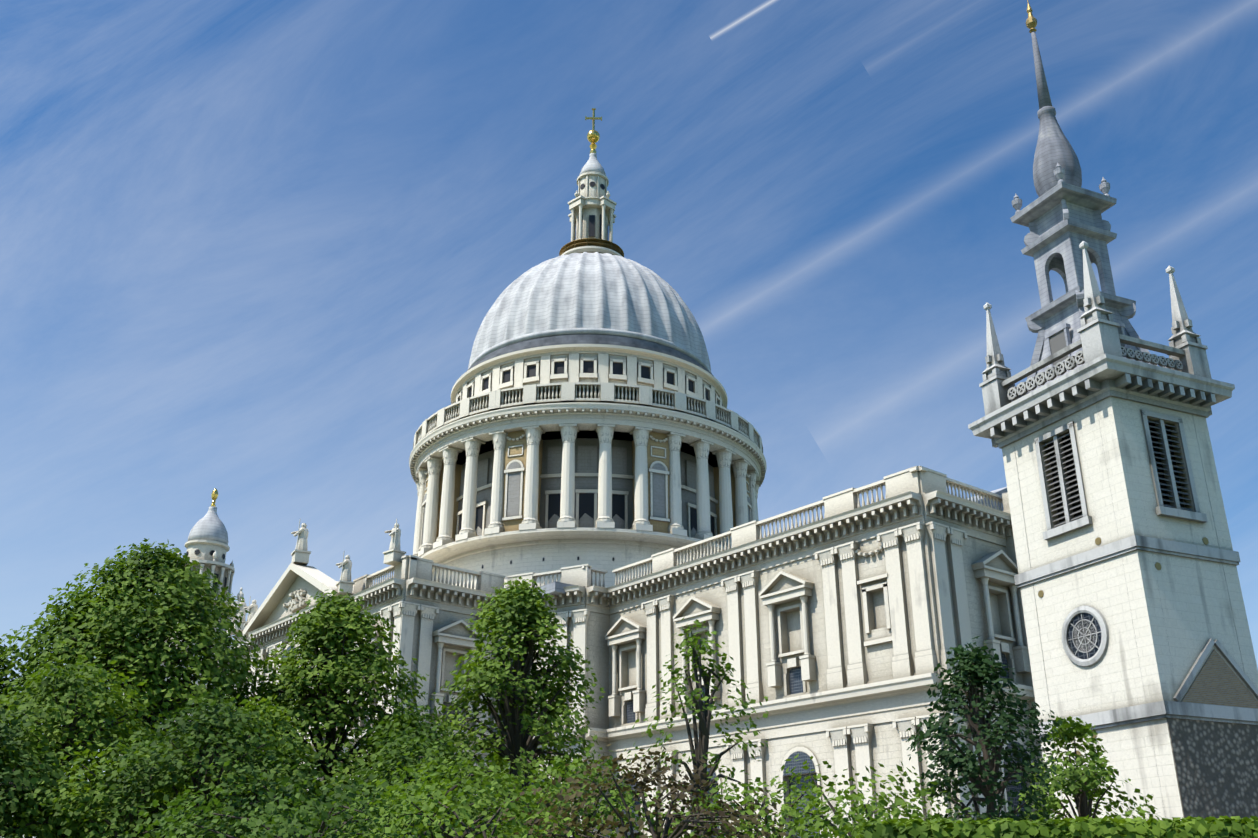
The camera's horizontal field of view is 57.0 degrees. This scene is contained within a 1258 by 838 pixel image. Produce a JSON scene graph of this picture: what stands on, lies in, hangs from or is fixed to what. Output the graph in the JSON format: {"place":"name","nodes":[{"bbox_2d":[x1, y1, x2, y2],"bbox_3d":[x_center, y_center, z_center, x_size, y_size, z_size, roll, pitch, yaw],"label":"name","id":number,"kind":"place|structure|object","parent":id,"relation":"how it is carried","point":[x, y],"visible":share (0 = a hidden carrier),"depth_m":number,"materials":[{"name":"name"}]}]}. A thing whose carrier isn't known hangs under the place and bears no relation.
{"place":"outdoors","nodes":[
{"label":"outdoors","id":0,"kind":"place"},
{"bbox_2d":[431,576,612,837],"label":"tree","id":1,"kind":"object","parent":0,"point":[508,612],"depth_m":43.47,"materials":[{"name":"green plant"}]},
{"bbox_2d":[422,438,750,543],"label":"drum recesses","id":2,"kind":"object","parent":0,"point":[586,455],"depth_m":131.09,"materials":[{"name":"white stone"}]},
{"bbox_2d":[459,181,717,567],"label":"windows","id":3,"kind":"structure","parent":2,"relation":"in","point":[586,503],"depth_m":135.28,"materials":[{"name":"black glass"}]},
{"bbox_2d":[425,430,749,541],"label":"drum wall","id":4,"kind":"structure","parent":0,"point":[513,525],"depth_m":129.97,"materials":[{"name":"beige stone"}]},
{"bbox_2d":[0,0,1257,837],"label":"sky","id":5,"kind":"structure","parent":0,"point":[249,249],"materials":[{"name":"blue"}]},
{"bbox_2d":[240,526,1035,837],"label":"wall panels","id":6,"kind":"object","parent":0,"point":[886,747],"depth_m":87.26,"materials":[{"name":"beige stone"}]},
{"bbox_2d":[418,354,727,589],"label":"dome drum","id":7,"kind":"object","parent":6,"relation":"on","point":[526,551],"visible":0.15,"depth_m":125.67,"materials":[{"name":"beige stone"}]},
{"bbox_2d":[466,333,711,374],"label":"dome lead steps","id":8,"kind":"structure","parent":7,"relation":"on","point":[607,339],"depth_m":138.46,"materials":[{"name":"grey metal"}]},
{"bbox_2d":[224,466,1037,837],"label":"facade","id":9,"kind":"structure","parent":6,"relation":"attached to","point":[842,712],"depth_m":88.70,"materials":[{"name":"beige stone"}]},
{"bbox_2d":[227,612,237,634],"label":"statue","id":10,"kind":"object","parent":9,"relation":"on","point":[234,618],"visible":0.06,"depth_m":134.67,"materials":[{"name":"stone"}]},
{"bbox_2d":[234,595,246,631],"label":"statue","id":11,"kind":"object","parent":9,"relation":"on","point":[242,609],"visible":0.42,"depth_m":133.49,"materials":[{"name":"stone"}]},
{"bbox_2d":[244,596,257,628],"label":"statue","id":12,"kind":"object","parent":9,"relation":"on","point":[252,608],"visible":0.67,"depth_m":127.21,"materials":[{"name":"stone"}]},
{"bbox_2d":[242,563,354,636],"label":"pediment","id":13,"kind":"structure","parent":9,"relation":"attached to","point":[296,587],"depth_m":120.21,"materials":[{"name":"stone"}]},
{"bbox_2d":[291,518,310,564],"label":"statue","id":14,"kind":"object","parent":13,"relation":"on","point":[300,553],"visible":1,"depth_m":120.55,"materials":[{"name":"stone"}]},
{"bbox_2d":[336,551,354,595],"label":"statue","id":15,"kind":"object","parent":9,"relation":"on","point":[345,583],"visible":1,"depth_m":110.15,"materials":[{"name":"stone"}]},
{"bbox_2d":[383,519,405,565],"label":"statue","id":16,"kind":"object","parent":9,"relation":"on","point":[393,554],"visible":1,"depth_m":106.38,"materials":[{"name":"stone"}]},
{"bbox_2d":[409,172,766,556],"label":"colonnaded drum","id":17,"kind":"object","parent":9,"relation":"on","point":[462,428],"visible":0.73,"depth_m":131.99,"materials":[{"name":"beige stone"}]},
{"bbox_2d":[468,153,710,371],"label":"dome","id":18,"kind":"structure","parent":17,"relation":"on","point":[590,293],"depth_m":143.78,"materials":[{"name":"grey metal"}]},
{"bbox_2d":[559,238,623,256],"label":"gallery railing","id":19,"kind":"object","parent":18,"relation":"on","point":[591,242],"visible":0.35,"depth_m":157.75,"materials":[{"name":"gold metal"}]},
{"bbox_2d":[585,108,601,152],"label":"cross finial","id":20,"kind":"object","parent":18,"relation":"on","point":[593,136],"visible":1,"depth_m":168.15,"materials":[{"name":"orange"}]},
{"bbox_2d":[280,646,1031,837],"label":"windows","id":21,"kind":"structure","parent":6,"relation":"in","point":[796,681],"depth_m":85.31,"materials":[{"name":"black glass"}]},
{"bbox_2d":[369,590,1005,702],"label":"cathedral niches","id":22,"kind":"object","parent":6,"relation":"attached to","point":[794,631],"visible":0.17,"depth_m":89.44,"materials":[{"name":"grey stone"}]},
{"bbox_2d":[532,487,1007,597],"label":"cathedral roof","id":23,"kind":"structure","parent":6,"relation":"on","point":[555,588],"depth_m":105.95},
{"bbox_2d":[906,636,1066,822],"bbox_3d":[11.301,11.630,36.192,5.273,9.693,5.281,17,-28,-35],"label":"tree","id":24,"kind":"object","parent":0,"point":[982,667],"depth_m":36.40,"materials":[{"name":"green plant"}]},
{"bbox_2d":[1002,492,1050,819],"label":"cathedral walls","id":25,"kind":"structure","parent":0,"point":[1011,555],"depth_m":84.49,"materials":[{"name":"beige stone"}]},
{"bbox_2d":[855,815,1257,837],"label":"hedge","id":26,"kind":"object","parent":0,"point":[1106,826],"depth_m":9.98,"materials":[{"name":"green plant"}]},
{"bbox_2d":[1017,716,1163,822],"bbox_3d":[15.812,14.301,40.228,5.724,7.843,5.843,17,-28,-35],"label":"tree","id":27,"kind":"object","parent":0,"point":[1072,773],"depth_m":40.39,"materials":[{"name":"green plant"}]},
{"bbox_2d":[1048,422,1183,525],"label":"louvers","id":28,"kind":"object","parent":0,"point":[1075,476],"visible":0.15,"depth_m":51.30,"materials":[{"name":"grey wood"}]},
{"bbox_2d":[1002,396,1257,820],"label":"tower wall","id":29,"kind":"structure","parent":0,"point":[1170,619],"depth_m":48.55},
{"bbox_2d":[1068,613,1100,658],"bbox_3d":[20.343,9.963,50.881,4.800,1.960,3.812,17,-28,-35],"label":"round window glass","id":30,"kind":"object","parent":29,"relation":"in","point":[1074,621],"visible":0.44,"depth_m":48.95,"materials":[{"name":"grey glass"}]},
{"bbox_2d":[968,241,1257,738],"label":"tower trim","id":31,"kind":"structure","parent":29,"relation":"attached to","point":[1185,382],"depth_m":50.84,"materials":[{"name":"white stone"}]},
{"bbox_2d":[1010,162,1168,401],"bbox_3d":[21.858,-6.363,56.677,6.614,12.000,6.614,17,-28,-35],"label":"belfry","id":32,"kind":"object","parent":31,"relation":"attached to","point":[1062,220],"depth_m":56.51,"materials":[{"name":"grey stone"}]},
{"bbox_2d":[1031,31,1081,196],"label":"spire","id":33,"kind":"structure","parent":32,"relation":"on","point":[1053,146],"depth_m":59.03,"materials":[{"name":"grey metal"}]},
{"bbox_2d":[1026,0,1036,32],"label":"finial","id":34,"kind":"object","parent":33,"relation":"on","point":[1031,22],"visible":0.96,"depth_m":62.79,"materials":[{"name":"gold metal"}]},
{"bbox_2d":[1042,327,1192,526],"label":"louvered openings","id":35,"kind":"object","parent":29,"relation":"in","point":[1057,341],"visible":0.25,"depth_m":51.40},
{"bbox_2d":[1038,537,1208,755],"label":"st augustine tie plates","id":36,"kind":"object","parent":29,"relation":"attached to","point":[1098,542],"visible":0.65,"depth_m":49.04,"materials":[{"name":"metal"}]},
{"bbox_2d":[1166,718,1257,819],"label":"stone wall","id":37,"kind":"structure","parent":29,"relation":"attached to","point":[1216,766],"depth_m":44.72,"materials":[{"name":"grey stone"}]},
{"bbox_2d":[1181,649,1257,708],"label":"gable panel","id":38,"kind":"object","parent":29,"relation":"attached to","point":[1217,681],"depth_m":46.46,"materials":[{"name":"grey stone"}]},
{"label":"ground","id":39,"kind":"structure","parent":0,"visible":0},
{"bbox_2d":[0,704,94,837],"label":"bush","id":40,"kind":"object","parent":39,"relation":"on","point":[5,815],"depth_m":29.46,"materials":[{"name":"green plant"}]},
{"bbox_2d":[0,638,107,837],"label":"tree","id":41,"kind":"object","parent":39,"relation":"on","point":[4,669],"depth_m":40.30,"materials":[{"name":"green plant"}]},
{"bbox_2d":[0,706,121,837],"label":"tree","id":42,"kind":"object","parent":39,"relation":"on","point":[25,779],"depth_m":28.91,"materials":[{"name":"green plant"}]},
{"bbox_2d":[0,655,260,837],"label":"tree","id":43,"kind":"object","parent":39,"relation":"on","point":[85,687],"depth_m":31.69,"materials":[{"name":"green plant"}]},
{"bbox_2d":[0,735,266,837],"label":"bush","id":44,"kind":"object","parent":39,"relation":"on","point":[84,797],"depth_m":28.67,"materials":[{"name":"green plant"}]},
{"bbox_2d":[0,538,292,837],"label":"tree","id":45,"kind":"object","parent":39,"relation":"on","point":[140,575],"depth_m":40.01,"materials":[{"name":"green plant"}]},
{"bbox_2d":[123,540,247,747],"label":"bell tower","id":46,"kind":"structure","parent":39,"relation":"on","point":[214,563],"depth_m":187.77,"materials":[{"name":"white stone"}]},
{"bbox_2d":[186,549,226,629],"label":"tower openings","id":47,"kind":"object","parent":46,"relation":"attached to","point":[197,551],"visible":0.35,"depth_m":187.74,"materials":[{"name":"black"}]},
{"bbox_2d":[188,506,227,544],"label":"tower cupola","id":48,"kind":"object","parent":46,"relation":"on","point":[209,525],"depth_m":190.10,"materials":[{"name":"grey metal"}]},
{"bbox_2d":[211,488,217,506],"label":"finial","id":49,"kind":"object","parent":48,"relation":"on","point":[214,495],"visible":0.92,"depth_m":194.18,"materials":[{"name":"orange metal"}]},
{"bbox_2d":[88,691,333,837],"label":"tree","id":50,"kind":"object","parent":39,"relation":"on","point":[214,717],"depth_m":29.76,"materials":[{"name":"green plant"}]},
{"bbox_2d":[151,695,332,837],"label":"tree","id":51,"kind":"object","parent":39,"relation":"on","point":[263,716],"depth_m":36.84,"materials":[{"name":"green plant"}]},
{"bbox_2d":[133,752,430,837],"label":"bush","id":52,"kind":"object","parent":39,"relation":"on","point":[278,829],"depth_m":22.21,"materials":[{"name":"green plant"}]},
{"bbox_2d":[216,589,465,837],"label":"tree","id":53,"kind":"object","parent":39,"relation":"on","point":[343,615],"depth_m":42.28,"materials":[{"name":"green plant"}]},
{"bbox_2d":[316,702,507,837],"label":"tree","id":54,"kind":"object","parent":39,"relation":"on","point":[402,721],"depth_m":39.74,"materials":[{"name":"green plant"}]},
{"bbox_2d":[320,722,518,837],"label":"bush","id":55,"kind":"object","parent":39,"relation":"on","point":[432,745],"depth_m":33.08,"materials":[{"name":"green plant"}]},
{"bbox_2d":[327,759,581,837],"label":"bush","id":56,"kind":"object","parent":39,"relation":"on","point":[423,790],"depth_m":22.83,"materials":[{"name":"green plant"}]},
{"bbox_2d":[327,742,595,837],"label":"bush","id":57,"kind":"object","parent":39,"relation":"on","point":[470,768],"depth_m":27.74,"materials":[{"name":"green plant"}]},
{"bbox_2d":[474,746,674,837],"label":"bush","id":58,"kind":"object","parent":39,"relation":"on","point":[557,763],"depth_m":28.95,"materials":[{"name":"green plant"}]},
{"bbox_2d":[501,739,794,837],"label":"bush","id":59,"kind":"object","parent":39,"relation":"on","point":[630,775],"depth_m":23.28,"materials":[{"name":"plant"}]},
{"bbox_2d":[624,618,781,837],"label":"tree","id":60,"kind":"object","parent":39,"relation":"on","point":[727,666],"depth_m":29.97,"materials":[{"name":"green plant"}]},
{"bbox_2d":[653,772,867,837],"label":"bush","id":61,"kind":"object","parent":39,"relation":"on","point":[767,828],"depth_m":22.74,"materials":[{"name":"green plant"}]},
{"bbox_2d":[721,754,979,837],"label":"bush","id":62,"kind":"object","parent":39,"relation":"on","point":[861,784],"depth_m":24.26,"materials":[{"name":"green plant"}]},
{"bbox_2d":[782,774,962,837],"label":"bush","id":63,"kind":"object","parent":39,"relation":"on","point":[840,821],"depth_m":18.90,"materials":[{"name":"green plant"}]}
]}

